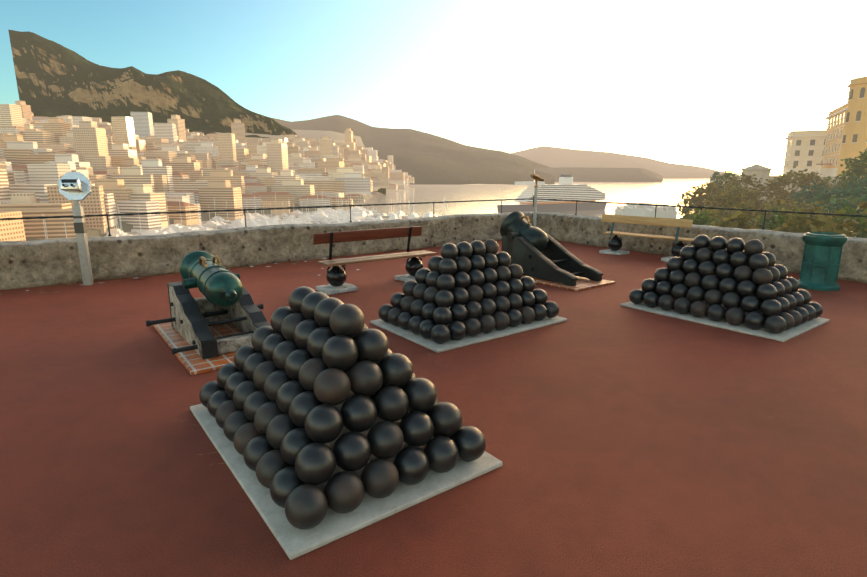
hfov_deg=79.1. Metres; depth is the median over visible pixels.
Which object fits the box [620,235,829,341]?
ball pyramid
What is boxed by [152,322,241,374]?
cannon pad
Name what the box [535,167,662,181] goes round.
cap martin
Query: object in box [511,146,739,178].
mountain
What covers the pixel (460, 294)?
ball pyramid
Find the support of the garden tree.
on the garden terrain
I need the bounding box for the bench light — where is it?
[599,214,693,261]
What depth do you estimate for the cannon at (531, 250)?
9.07 m
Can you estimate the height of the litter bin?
0.860 m
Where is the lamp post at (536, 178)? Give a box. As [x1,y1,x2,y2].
[530,174,543,226]
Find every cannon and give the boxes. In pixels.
[146,251,270,358]
[500,211,603,285]
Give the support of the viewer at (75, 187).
on the plaza ground
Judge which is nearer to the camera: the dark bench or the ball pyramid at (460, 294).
the ball pyramid at (460, 294)
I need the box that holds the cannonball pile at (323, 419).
[190,286,502,559]
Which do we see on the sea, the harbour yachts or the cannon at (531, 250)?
the harbour yachts
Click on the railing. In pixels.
(350, 206)
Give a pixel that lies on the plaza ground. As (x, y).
(624, 442)
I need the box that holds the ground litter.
[0,258,805,464]
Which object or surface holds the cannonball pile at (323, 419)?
on the plaza ground
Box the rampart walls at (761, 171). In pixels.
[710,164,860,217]
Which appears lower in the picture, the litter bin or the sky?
the litter bin
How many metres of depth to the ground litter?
8.71 m
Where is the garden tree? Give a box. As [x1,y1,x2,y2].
[675,148,866,237]
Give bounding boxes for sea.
[217,175,777,228]
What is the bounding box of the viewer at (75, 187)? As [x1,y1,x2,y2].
[58,172,93,284]
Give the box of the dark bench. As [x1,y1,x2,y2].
[313,226,436,294]
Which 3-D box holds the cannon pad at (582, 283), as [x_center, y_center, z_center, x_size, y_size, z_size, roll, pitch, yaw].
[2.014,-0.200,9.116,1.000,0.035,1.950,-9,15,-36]
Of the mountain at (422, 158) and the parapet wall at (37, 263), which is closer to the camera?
the parapet wall at (37, 263)
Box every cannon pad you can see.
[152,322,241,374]
[522,275,614,290]
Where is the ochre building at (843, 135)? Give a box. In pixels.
[782,76,866,176]
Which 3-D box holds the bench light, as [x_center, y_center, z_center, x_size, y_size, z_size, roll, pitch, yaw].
[4.612,-1.118,11.344,0.537,0.896,2.013,-10,16,-40]
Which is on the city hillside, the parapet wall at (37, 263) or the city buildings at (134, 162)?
the city buildings at (134, 162)
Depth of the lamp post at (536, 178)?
14.25 m
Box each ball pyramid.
[370,239,567,352]
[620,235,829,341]
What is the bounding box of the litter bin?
[798,232,847,290]
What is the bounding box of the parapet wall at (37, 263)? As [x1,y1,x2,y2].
[0,211,866,289]
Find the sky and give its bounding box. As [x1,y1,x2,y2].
[0,0,866,174]
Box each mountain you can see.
[8,29,385,194]
[272,115,554,184]
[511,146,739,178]
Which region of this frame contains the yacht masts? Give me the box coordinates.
[42,191,444,238]
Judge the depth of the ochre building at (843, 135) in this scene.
137.99 m
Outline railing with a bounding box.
[0,198,866,235]
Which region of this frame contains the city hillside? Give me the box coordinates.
[26,123,378,240]
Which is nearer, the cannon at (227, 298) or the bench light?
the cannon at (227, 298)
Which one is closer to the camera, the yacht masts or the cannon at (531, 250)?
the cannon at (531, 250)
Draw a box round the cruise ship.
[497,169,606,212]
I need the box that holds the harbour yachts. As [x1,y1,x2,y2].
[104,204,437,236]
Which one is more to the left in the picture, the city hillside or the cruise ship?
the city hillside
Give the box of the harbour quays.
[127,200,422,234]
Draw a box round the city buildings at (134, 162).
[0,101,413,240]
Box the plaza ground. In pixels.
[0,240,866,576]
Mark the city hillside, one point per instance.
(317, 135)

